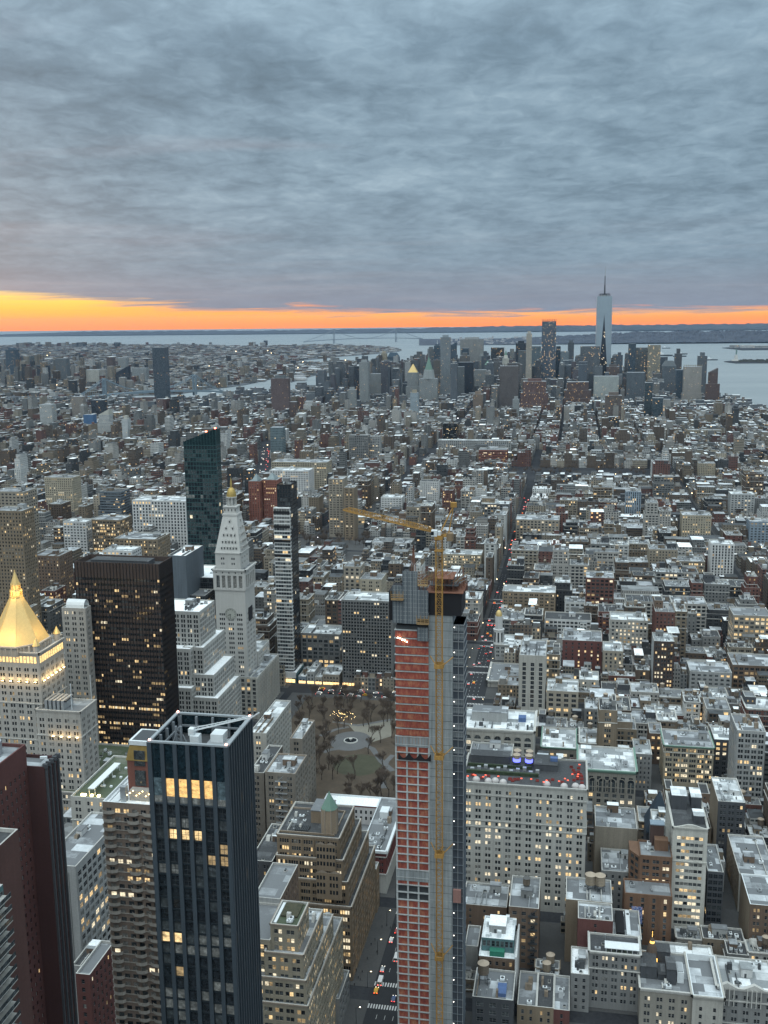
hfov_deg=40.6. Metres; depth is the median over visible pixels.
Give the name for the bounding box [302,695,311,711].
bare tree
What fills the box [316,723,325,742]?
bare tree
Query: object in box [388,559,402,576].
city building
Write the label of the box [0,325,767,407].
water
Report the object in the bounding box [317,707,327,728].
bare tree
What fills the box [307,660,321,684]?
row building
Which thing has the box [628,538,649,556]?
city building
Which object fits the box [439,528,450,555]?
city building
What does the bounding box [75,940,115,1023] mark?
building
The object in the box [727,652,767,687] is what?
brick loft edge
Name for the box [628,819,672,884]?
brown corner building
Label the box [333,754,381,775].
oval lawn
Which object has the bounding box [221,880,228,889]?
window
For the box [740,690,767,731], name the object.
city building
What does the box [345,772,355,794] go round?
bare tree
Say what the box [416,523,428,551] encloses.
city building
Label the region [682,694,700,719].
building
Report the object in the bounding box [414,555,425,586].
city building
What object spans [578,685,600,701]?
building
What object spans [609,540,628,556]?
city building
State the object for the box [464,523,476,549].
city building
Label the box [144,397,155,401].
housing slab
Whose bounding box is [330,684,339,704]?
bare tree
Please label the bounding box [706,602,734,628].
building
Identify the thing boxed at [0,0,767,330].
sky
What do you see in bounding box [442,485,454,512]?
city building
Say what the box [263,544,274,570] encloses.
city building
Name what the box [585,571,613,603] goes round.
city building
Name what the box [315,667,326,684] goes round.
row building
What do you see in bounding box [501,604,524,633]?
building
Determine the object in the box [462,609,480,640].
building
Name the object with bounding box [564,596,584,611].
building
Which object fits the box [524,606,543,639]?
building
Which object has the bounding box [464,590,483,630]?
city building
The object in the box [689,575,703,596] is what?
city building
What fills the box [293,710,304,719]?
bare tree
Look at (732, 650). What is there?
window
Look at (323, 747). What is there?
bare tree
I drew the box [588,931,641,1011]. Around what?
tented grey block
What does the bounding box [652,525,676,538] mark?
city building
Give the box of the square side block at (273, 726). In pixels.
[253,700,291,763]
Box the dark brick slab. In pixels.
[650,629,674,687]
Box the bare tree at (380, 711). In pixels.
[377,708,386,724]
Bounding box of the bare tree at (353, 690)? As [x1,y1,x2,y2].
[348,688,356,704]
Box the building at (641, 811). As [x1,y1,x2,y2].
[636,805,648,839]
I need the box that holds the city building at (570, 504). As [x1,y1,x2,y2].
[560,497,577,516]
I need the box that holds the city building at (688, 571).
[668,562,697,578]
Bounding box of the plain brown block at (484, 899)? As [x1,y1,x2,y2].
[466,881,508,936]
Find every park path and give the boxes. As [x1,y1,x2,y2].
[319,726,349,735]
[324,742,394,770]
[333,718,392,725]
[379,755,394,787]
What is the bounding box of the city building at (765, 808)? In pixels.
[763,782,767,827]
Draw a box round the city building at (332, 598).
[324,589,343,624]
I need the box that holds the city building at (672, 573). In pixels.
[652,566,682,592]
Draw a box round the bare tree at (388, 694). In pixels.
[384,690,391,707]
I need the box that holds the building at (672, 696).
[658,687,684,704]
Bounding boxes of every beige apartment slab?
[0,486,40,551]
[0,503,41,623]
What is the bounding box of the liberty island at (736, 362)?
[724,361,767,363]
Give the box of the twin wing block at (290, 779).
[265,718,316,829]
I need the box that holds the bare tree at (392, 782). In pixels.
[389,776,394,785]
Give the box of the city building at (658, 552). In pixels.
[647,541,677,570]
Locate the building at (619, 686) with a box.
[600,678,630,695]
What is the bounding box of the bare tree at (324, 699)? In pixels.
[320,695,326,703]
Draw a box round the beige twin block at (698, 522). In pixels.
[679,510,711,536]
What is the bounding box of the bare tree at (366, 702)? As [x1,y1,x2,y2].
[364,700,370,708]
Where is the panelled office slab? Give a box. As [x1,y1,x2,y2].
[65,811,110,960]
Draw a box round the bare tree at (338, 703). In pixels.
[333,700,343,716]
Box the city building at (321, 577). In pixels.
[310,567,328,584]
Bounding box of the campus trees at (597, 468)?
[510,463,646,474]
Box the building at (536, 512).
[525,510,549,514]
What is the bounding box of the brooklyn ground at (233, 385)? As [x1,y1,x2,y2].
[0,345,398,398]
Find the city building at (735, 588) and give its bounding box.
[726,579,743,598]
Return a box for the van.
[377,975,383,985]
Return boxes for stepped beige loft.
[259,899,343,1023]
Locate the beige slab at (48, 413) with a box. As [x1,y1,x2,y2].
[39,404,56,423]
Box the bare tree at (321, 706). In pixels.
[317,703,325,708]
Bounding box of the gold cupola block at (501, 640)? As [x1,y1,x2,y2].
[493,610,532,659]
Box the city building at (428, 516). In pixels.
[421,502,434,528]
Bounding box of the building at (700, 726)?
[688,723,708,730]
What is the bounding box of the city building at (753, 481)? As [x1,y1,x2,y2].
[742,469,763,494]
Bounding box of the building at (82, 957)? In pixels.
[74,939,100,1023]
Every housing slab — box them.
[132,397,143,402]
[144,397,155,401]
[156,398,164,406]
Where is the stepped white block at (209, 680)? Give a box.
[174,598,241,717]
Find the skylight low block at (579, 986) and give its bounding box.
[570,946,588,1011]
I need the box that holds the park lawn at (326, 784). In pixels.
[291,697,395,798]
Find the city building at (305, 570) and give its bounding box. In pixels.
[299,563,316,576]
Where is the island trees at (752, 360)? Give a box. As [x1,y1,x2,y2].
[738,359,767,361]
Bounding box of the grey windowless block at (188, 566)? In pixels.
[168,545,203,598]
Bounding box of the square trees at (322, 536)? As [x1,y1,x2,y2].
[299,528,371,547]
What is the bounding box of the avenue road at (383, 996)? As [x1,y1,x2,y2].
[363,488,532,1023]
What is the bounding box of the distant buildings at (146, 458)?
[0,336,767,932]
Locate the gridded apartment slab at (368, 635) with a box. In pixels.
[341,589,396,686]
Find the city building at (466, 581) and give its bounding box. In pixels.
[460,574,467,590]
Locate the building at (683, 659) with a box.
[680,658,705,663]
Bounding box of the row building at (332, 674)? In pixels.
[323,664,342,685]
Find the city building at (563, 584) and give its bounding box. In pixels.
[553,575,571,611]
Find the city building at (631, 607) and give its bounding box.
[624,602,645,611]
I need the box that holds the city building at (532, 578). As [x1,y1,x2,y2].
[523,571,539,584]
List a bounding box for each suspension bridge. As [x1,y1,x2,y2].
[81,374,226,397]
[303,329,422,343]
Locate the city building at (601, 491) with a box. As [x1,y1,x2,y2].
[592,484,611,499]
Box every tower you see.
[0,569,128,813]
[0,739,46,1023]
[0,884,21,1023]
[5,348,19,373]
[21,356,34,360]
[26,753,77,1023]
[36,365,50,379]
[55,358,70,378]
[74,554,179,744]
[86,369,100,382]
[97,409,112,433]
[102,729,161,1023]
[106,357,115,365]
[115,366,130,385]
[118,358,128,368]
[122,415,130,437]
[132,368,148,379]
[146,711,262,1023]
[152,347,170,398]
[183,428,222,564]
[211,479,269,675]
[248,474,263,522]
[263,473,281,520]
[270,426,285,453]
[273,477,303,683]
[275,792,379,980]
[289,401,297,417]
[328,475,346,536]
[344,484,357,539]
[348,387,356,407]
[349,433,369,460]
[355,366,359,399]
[359,360,369,401]
[370,373,380,393]
[370,434,381,457]
[381,351,386,360]
[387,353,399,362]
[389,545,469,1023]
[406,364,418,397]
[410,390,418,415]
[419,357,437,400]
[428,347,433,359]
[434,341,439,359]
[440,335,450,393]
[451,342,457,362]
[458,362,473,393]
[458,366,464,395]
[460,337,483,361]
[461,348,468,355]
[473,391,482,411]
[474,369,486,388]
[479,354,482,368]
[491,347,503,361]
[499,364,518,406]
[502,351,508,365]
[509,875,540,969]
[510,349,513,358]
[513,396,518,412]
[516,341,525,361]
[518,351,525,376]
[525,331,531,378]
[532,346,540,365]
[541,319,555,378]
[556,346,560,378]
[560,351,568,362]
[568,340,573,359]
[579,669,598,687]
[580,346,599,372]
[595,266,611,375]
[603,392,621,419]
[606,364,618,375]
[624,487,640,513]
[626,372,644,402]
[628,343,635,371]
[635,347,647,381]
[646,345,660,381]
[661,361,675,392]
[663,399,670,415]
[665,786,709,927]
[675,370,682,398]
[681,364,701,399]
[697,461,715,475]
[705,368,719,399]
[707,537,734,576]
[727,491,754,514]
[727,713,765,797]
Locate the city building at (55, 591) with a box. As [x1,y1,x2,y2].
[41,583,66,602]
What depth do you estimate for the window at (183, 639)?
756.07 m
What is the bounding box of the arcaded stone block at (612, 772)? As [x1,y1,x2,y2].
[576,744,637,811]
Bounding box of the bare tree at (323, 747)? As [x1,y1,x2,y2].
[318,743,326,763]
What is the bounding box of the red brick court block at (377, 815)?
[324,793,395,892]
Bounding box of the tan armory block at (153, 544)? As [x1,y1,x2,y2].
[114,532,170,556]
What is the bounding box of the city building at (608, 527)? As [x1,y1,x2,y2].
[602,519,615,534]
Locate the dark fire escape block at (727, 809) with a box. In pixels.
[709,777,745,860]
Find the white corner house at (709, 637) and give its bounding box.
[700,629,720,646]
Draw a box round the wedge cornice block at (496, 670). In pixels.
[486,662,518,686]
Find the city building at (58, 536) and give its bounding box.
[53,519,66,542]
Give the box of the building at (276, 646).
[274,633,301,662]
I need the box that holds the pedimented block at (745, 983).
[709,954,767,1023]
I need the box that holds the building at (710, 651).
[704,646,721,659]
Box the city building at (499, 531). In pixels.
[495,521,502,560]
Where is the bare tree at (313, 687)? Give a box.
[310,685,319,703]
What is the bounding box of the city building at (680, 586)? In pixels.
[662,578,689,595]
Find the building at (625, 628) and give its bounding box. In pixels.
[608,611,647,644]
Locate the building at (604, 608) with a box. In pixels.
[597,602,623,627]
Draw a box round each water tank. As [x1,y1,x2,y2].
[478,959,488,985]
[513,752,520,765]
[514,748,520,757]
[523,876,529,885]
[525,753,532,766]
[526,749,533,757]
[542,960,551,972]
[546,952,554,965]
[549,709,553,719]
[572,715,577,722]
[585,871,595,888]
[587,722,592,731]
[590,692,594,702]
[595,872,605,891]
[664,700,668,708]
[693,718,699,727]
[723,720,729,735]
[734,690,738,700]
[757,817,763,826]
[762,934,767,950]
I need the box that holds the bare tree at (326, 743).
[322,740,330,753]
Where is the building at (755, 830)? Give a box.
[745,824,767,848]
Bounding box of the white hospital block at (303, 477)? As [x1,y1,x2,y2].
[269,466,314,493]
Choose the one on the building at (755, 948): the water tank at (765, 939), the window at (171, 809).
the water tank at (765, 939)
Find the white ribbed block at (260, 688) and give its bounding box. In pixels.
[241,653,279,718]
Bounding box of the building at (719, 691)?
[698,681,727,696]
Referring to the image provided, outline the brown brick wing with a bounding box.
[0,827,33,1023]
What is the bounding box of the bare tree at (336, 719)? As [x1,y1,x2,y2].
[333,716,341,733]
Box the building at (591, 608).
[583,602,597,622]
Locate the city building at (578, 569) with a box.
[570,554,588,587]
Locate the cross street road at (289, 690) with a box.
[280,686,583,707]
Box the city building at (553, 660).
[546,643,560,691]
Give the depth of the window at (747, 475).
1755.77 m
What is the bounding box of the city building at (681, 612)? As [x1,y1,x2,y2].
[672,602,687,657]
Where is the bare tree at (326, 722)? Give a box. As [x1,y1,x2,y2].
[323,719,331,735]
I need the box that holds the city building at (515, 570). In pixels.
[507,556,524,584]
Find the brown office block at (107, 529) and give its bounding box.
[92,513,132,551]
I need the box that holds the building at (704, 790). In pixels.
[697,782,709,817]
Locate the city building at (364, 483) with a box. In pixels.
[358,477,370,508]
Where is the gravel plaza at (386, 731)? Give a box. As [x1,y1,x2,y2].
[349,721,391,741]
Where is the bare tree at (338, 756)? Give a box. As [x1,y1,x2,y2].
[336,754,345,773]
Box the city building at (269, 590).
[263,581,276,616]
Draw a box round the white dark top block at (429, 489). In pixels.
[420,478,439,501]
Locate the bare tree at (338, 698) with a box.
[335,695,343,714]
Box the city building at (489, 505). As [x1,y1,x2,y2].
[481,496,509,534]
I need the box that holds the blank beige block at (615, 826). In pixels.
[593,802,636,872]
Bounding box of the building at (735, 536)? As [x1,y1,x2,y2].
[723,530,742,541]
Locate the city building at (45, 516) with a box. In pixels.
[38,509,52,540]
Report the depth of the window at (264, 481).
1656.66 m
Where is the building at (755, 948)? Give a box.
[743,936,767,959]
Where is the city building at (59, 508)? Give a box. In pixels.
[48,499,71,518]
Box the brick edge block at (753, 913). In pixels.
[738,873,767,939]
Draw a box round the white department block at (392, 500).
[381,494,404,509]
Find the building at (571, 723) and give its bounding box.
[567,718,583,738]
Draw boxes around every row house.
[517,970,537,1023]
[536,972,554,1023]
[553,974,569,1023]
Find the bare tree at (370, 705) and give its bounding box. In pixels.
[368,703,377,721]
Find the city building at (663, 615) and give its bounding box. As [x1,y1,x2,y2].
[651,596,674,642]
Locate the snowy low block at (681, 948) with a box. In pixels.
[654,940,712,954]
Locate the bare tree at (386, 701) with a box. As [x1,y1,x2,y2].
[379,699,393,721]
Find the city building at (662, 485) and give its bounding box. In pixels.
[652,474,673,499]
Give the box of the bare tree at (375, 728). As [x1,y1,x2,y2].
[370,725,379,743]
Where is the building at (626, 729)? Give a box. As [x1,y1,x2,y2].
[616,711,636,747]
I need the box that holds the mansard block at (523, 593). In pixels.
[502,582,555,621]
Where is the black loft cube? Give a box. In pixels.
[443,422,457,438]
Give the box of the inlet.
[215,387,269,390]
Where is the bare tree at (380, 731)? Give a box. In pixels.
[375,725,383,742]
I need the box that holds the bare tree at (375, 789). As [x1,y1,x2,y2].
[370,784,380,796]
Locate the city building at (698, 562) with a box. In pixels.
[677,554,704,573]
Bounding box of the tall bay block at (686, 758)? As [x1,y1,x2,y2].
[659,728,715,787]
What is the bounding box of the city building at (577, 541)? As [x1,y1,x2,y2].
[565,537,589,553]
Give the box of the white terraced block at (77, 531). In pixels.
[63,517,93,553]
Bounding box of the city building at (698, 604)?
[669,595,706,632]
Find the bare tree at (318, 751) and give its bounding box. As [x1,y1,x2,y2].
[315,747,323,760]
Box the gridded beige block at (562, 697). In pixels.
[546,676,578,719]
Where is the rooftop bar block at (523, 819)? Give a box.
[466,749,587,912]
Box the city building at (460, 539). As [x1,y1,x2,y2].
[456,530,465,548]
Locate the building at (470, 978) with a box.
[465,966,475,992]
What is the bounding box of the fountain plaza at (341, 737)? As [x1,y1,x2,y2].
[331,731,369,750]
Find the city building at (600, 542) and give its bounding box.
[590,535,609,547]
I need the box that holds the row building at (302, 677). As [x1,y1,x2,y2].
[298,666,310,683]
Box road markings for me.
[367,586,502,1020]
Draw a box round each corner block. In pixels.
[336,969,349,1023]
[518,638,554,715]
[637,931,725,1023]
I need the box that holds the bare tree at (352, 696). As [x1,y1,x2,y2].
[346,693,358,714]
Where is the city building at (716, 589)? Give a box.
[702,572,729,602]
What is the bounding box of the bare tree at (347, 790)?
[342,786,352,794]
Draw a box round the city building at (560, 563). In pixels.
[551,544,569,582]
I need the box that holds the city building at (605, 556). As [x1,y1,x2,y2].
[585,546,618,565]
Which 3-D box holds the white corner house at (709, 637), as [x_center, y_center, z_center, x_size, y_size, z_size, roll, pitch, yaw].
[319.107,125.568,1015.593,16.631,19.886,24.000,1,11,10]
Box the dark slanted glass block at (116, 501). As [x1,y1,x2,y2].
[99,487,130,514]
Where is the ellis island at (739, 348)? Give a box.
[725,347,767,349]
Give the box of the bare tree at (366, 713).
[360,710,370,731]
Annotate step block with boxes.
[600,848,627,908]
[746,516,767,542]
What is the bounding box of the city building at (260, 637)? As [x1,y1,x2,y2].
[256,634,264,639]
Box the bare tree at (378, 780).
[371,776,384,796]
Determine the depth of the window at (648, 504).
1479.23 m
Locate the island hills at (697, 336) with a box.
[419,330,767,344]
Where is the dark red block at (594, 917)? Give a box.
[577,901,612,946]
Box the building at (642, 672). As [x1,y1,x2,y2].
[635,664,649,681]
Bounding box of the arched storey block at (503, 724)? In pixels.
[466,705,537,758]
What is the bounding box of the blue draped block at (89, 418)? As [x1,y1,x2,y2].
[83,414,96,423]
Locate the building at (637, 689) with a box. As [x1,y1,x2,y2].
[630,681,658,703]
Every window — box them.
[0,490,39,550]
[0,511,40,617]
[0,655,97,809]
[23,849,43,1023]
[38,553,73,598]
[43,588,65,599]
[44,603,62,633]
[45,478,81,510]
[50,506,70,517]
[69,670,93,698]
[76,577,170,744]
[93,517,131,551]
[100,490,130,514]
[103,920,110,939]
[111,875,161,1023]
[116,539,169,555]
[133,502,185,547]
[156,804,162,813]
[156,816,163,825]
[157,828,163,837]
[157,840,164,849]
[158,851,165,860]
[159,863,165,872]
[159,874,234,1023]
[168,805,175,815]
[169,817,175,826]
[169,829,176,838]
[170,841,176,850]
[170,852,177,861]
[171,864,178,873]
[172,876,178,884]
[176,604,240,716]
[181,806,187,815]
[181,818,188,827]
[182,830,188,839]
[182,842,189,851]
[183,853,189,862]
[183,865,190,874]
[184,454,222,564]
[184,877,191,886]
[193,807,200,816]
[194,819,200,828]
[194,831,201,840]
[195,843,202,852]
[195,854,202,864]
[196,866,203,875]
[196,878,203,887]
[197,889,204,898]
[206,808,213,817]
[206,820,213,829]
[207,832,214,841]
[207,844,214,853]
[208,856,215,865]
[208,867,215,876]
[209,879,216,888]
[209,890,216,899]
[216,575,219,587]
[218,809,225,818]
[219,821,226,830]
[219,833,226,842]
[220,557,268,675]
[220,845,227,854]
[221,857,227,866]
[221,868,228,877]
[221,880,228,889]
[222,576,225,587]
[222,892,229,901]
[222,903,229,912]
[228,576,230,587]
[233,576,236,587]
[239,576,241,587]
[250,483,263,520]
[256,616,275,649]
[261,918,341,1023]
[264,481,277,516]
[267,591,276,614]
[270,469,313,493]
[272,463,331,489]
[274,483,303,678]
[278,845,350,976]
[302,596,313,621]
[327,601,335,624]
[330,480,342,533]
[343,608,390,677]
[346,489,352,538]
[349,436,369,460]
[359,482,368,501]
[362,581,378,590]
[370,437,380,455]
[382,499,400,507]
[407,508,420,519]
[417,531,424,551]
[421,483,437,500]
[422,508,429,526]
[438,441,509,450]
[443,424,457,437]
[443,492,451,508]
[444,556,479,568]
[457,538,463,547]
[462,492,472,507]
[466,530,473,548]
[466,601,477,612]
[466,808,581,905]
[476,1001,482,1005]
[476,1009,482,1013]
[479,451,506,460]
[482,500,507,516]
[486,545,493,555]
[489,1010,495,1014]
[489,1018,495,1022]
[496,647,508,656]
[502,1004,508,1008]
[503,611,522,633]
[504,593,553,609]
[509,560,521,584]
[513,551,535,570]
[546,657,556,691]
[553,552,567,582]
[556,585,570,611]
[561,501,575,516]
[566,604,583,611]
[571,567,586,587]
[586,608,595,622]
[586,712,597,727]
[587,580,612,603]
[594,489,610,498]
[594,553,617,565]
[616,564,627,588]
[625,492,640,513]
[629,603,652,622]
[630,545,644,556]
[636,726,646,737]
[645,504,657,534]
[650,545,675,569]
[653,478,672,498]
[655,574,680,592]
[656,603,672,632]
[660,512,669,525]
[660,699,680,701]
[665,770,710,783]
[667,588,686,593]
[673,895,699,924]
[677,614,684,657]
[681,563,702,573]
[683,517,709,536]
[686,704,697,719]
[688,606,704,632]
[688,615,694,639]
[693,585,700,593]
[699,464,714,475]
[706,500,721,510]
[706,577,727,602]
[712,545,732,575]
[731,649,750,651]
[738,772,761,795]
[746,475,762,493]
[746,579,757,601]
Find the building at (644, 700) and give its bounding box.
[639,695,683,719]
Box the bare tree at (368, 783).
[365,781,372,795]
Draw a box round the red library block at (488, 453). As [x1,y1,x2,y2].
[479,447,507,461]
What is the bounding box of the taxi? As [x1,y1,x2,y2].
[374,987,378,993]
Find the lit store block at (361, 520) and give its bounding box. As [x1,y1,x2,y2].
[358,513,378,524]
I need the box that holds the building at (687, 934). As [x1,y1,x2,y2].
[673,925,702,944]
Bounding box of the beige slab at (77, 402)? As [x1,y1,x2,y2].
[71,396,85,415]
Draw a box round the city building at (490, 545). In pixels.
[484,537,497,581]
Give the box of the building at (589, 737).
[578,727,596,745]
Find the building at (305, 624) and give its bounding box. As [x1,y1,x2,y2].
[300,619,325,631]
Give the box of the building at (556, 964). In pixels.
[534,957,560,974]
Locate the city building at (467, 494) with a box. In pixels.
[460,486,475,507]
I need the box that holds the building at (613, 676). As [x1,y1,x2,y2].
[608,668,635,681]
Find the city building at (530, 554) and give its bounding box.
[511,541,538,570]
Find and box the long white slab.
[438,438,510,451]
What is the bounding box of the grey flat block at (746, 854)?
[726,834,767,911]
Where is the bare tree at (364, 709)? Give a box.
[362,707,369,725]
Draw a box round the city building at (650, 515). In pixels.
[642,498,658,535]
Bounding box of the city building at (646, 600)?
[624,594,671,622]
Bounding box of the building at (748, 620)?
[727,606,767,642]
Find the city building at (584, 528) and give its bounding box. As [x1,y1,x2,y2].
[579,520,597,535]
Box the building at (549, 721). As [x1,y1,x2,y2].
[538,709,567,736]
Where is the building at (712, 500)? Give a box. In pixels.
[703,496,722,510]
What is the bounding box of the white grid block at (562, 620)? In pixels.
[544,611,590,632]
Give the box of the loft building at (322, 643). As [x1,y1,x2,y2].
[301,623,341,666]
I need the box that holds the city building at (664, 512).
[658,506,670,525]
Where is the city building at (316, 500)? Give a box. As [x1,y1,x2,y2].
[308,493,322,512]
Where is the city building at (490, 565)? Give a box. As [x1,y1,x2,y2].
[486,552,493,590]
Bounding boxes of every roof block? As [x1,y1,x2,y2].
[257,823,280,885]
[259,862,298,903]
[469,740,513,755]
[472,967,515,1023]
[479,914,519,999]
[643,791,665,839]
[649,806,665,836]
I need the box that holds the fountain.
[344,737,357,743]
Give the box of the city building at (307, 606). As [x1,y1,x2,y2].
[300,590,314,622]
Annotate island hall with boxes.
[729,345,738,347]
[740,345,759,347]
[755,345,767,347]
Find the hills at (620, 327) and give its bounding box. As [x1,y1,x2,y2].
[0,323,767,336]
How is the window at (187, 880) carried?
in the dark ribbed tower at (203, 829)
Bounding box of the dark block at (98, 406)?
[91,399,107,415]
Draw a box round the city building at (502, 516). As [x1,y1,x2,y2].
[494,510,506,548]
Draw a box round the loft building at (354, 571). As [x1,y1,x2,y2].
[344,560,364,590]
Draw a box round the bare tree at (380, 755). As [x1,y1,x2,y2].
[375,750,386,769]
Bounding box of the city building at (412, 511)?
[406,501,422,522]
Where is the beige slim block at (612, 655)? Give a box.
[602,641,622,671]
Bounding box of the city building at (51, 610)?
[41,598,63,634]
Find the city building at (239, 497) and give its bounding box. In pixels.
[226,490,242,516]
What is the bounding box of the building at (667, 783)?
[662,779,688,805]
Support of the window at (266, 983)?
in the stepped beige loft
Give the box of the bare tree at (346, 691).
[342,689,351,706]
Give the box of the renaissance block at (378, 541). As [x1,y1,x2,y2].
[372,537,414,546]
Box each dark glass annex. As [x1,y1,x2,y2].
[190,588,213,599]
[200,565,216,628]
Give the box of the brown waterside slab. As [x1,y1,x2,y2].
[271,375,290,412]
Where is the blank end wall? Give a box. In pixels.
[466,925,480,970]
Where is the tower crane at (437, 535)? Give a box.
[343,502,456,1023]
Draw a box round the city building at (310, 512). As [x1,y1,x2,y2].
[298,506,315,524]
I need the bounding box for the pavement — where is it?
[253,484,767,1023]
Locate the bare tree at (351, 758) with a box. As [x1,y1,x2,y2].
[345,755,357,778]
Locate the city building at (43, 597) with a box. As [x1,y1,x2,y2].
[40,594,49,601]
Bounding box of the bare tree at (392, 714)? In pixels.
[387,709,395,727]
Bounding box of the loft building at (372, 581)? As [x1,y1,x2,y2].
[360,571,386,591]
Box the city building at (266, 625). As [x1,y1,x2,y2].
[255,611,276,653]
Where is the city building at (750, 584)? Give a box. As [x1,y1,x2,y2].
[741,571,759,603]
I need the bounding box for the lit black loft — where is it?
[709,725,728,776]
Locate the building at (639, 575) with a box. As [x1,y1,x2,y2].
[631,570,654,581]
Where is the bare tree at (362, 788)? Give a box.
[354,781,368,795]
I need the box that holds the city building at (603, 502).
[598,498,616,509]
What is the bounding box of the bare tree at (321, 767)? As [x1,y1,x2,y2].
[318,764,326,779]
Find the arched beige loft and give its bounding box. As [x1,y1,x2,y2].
[516,514,559,538]
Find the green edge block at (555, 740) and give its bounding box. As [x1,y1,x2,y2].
[540,726,576,758]
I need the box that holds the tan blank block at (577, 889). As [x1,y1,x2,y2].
[564,876,611,961]
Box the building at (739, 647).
[727,641,753,653]
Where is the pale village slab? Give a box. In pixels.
[687,428,721,436]
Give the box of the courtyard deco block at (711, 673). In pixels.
[686,660,731,688]
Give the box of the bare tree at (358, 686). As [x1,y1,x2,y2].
[353,683,361,701]
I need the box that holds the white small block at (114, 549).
[102,544,141,555]
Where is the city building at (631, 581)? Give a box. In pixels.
[616,577,637,591]
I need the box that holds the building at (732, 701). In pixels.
[715,696,740,709]
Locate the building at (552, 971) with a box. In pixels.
[535,965,558,974]
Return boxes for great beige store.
[271,457,331,489]
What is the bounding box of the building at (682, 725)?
[677,715,700,729]
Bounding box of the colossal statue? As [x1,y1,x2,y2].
[731,349,737,360]
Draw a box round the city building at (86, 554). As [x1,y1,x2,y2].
[80,552,98,557]
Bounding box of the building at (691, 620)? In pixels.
[687,609,696,643]
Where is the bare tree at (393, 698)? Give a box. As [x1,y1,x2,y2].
[388,695,395,707]
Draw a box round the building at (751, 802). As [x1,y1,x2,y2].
[743,793,761,812]
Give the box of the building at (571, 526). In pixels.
[564,518,579,534]
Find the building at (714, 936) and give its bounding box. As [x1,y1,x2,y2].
[700,923,743,955]
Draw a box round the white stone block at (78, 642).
[61,599,99,742]
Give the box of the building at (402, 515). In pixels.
[386,511,405,525]
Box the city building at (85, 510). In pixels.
[78,503,92,517]
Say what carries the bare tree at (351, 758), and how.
on the park lawn at (326, 784)
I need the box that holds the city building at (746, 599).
[734,592,757,606]
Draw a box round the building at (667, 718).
[655,709,677,728]
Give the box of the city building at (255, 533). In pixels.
[244,524,262,543]
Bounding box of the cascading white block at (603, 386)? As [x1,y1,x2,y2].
[593,376,618,398]
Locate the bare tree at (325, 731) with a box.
[320,728,330,742]
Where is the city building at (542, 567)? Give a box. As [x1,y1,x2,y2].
[534,564,550,580]
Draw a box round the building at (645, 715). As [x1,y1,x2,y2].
[631,705,656,738]
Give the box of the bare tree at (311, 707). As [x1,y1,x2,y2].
[306,704,315,719]
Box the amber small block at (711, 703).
[702,697,730,722]
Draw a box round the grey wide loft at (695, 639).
[689,632,701,646]
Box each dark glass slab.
[644,382,652,415]
[651,397,663,416]
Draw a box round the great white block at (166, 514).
[132,495,187,548]
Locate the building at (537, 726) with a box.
[535,716,538,736]
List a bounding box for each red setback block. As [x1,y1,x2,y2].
[519,378,549,413]
[563,381,590,408]
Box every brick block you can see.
[254,745,282,846]
[562,629,601,671]
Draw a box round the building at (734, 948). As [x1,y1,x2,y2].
[723,938,748,957]
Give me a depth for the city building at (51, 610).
1056.07 m
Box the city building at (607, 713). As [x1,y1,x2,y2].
[597,694,617,746]
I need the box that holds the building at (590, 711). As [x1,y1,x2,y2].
[584,698,597,727]
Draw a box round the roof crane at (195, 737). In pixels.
[188,712,258,742]
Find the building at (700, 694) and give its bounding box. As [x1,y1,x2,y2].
[681,688,712,707]
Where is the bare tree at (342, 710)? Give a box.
[340,708,350,727]
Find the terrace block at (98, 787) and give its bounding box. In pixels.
[70,755,127,828]
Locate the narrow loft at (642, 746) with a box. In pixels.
[632,736,651,789]
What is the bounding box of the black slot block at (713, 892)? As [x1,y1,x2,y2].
[704,844,723,923]
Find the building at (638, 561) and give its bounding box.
[628,557,647,567]
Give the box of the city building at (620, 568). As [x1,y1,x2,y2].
[612,556,630,588]
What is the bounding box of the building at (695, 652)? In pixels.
[685,644,705,658]
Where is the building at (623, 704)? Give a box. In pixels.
[609,695,631,712]
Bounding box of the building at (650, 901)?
[622,878,672,944]
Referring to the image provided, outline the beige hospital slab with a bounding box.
[44,474,81,515]
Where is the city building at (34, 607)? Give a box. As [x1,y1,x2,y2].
[30,604,38,618]
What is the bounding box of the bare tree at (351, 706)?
[347,703,353,719]
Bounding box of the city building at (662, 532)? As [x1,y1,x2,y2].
[657,527,670,541]
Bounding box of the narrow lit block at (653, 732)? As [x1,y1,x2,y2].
[647,722,661,763]
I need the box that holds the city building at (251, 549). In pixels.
[246,534,253,561]
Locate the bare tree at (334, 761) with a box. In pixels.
[326,756,339,779]
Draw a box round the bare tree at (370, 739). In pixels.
[365,736,374,753]
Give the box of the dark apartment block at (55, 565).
[37,549,74,598]
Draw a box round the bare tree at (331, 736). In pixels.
[326,734,336,755]
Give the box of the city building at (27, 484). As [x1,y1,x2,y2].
[12,481,33,487]
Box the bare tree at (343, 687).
[341,684,347,702]
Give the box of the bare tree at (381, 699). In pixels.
[376,697,387,715]
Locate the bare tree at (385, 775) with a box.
[376,768,390,797]
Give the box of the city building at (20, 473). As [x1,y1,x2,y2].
[14,466,26,482]

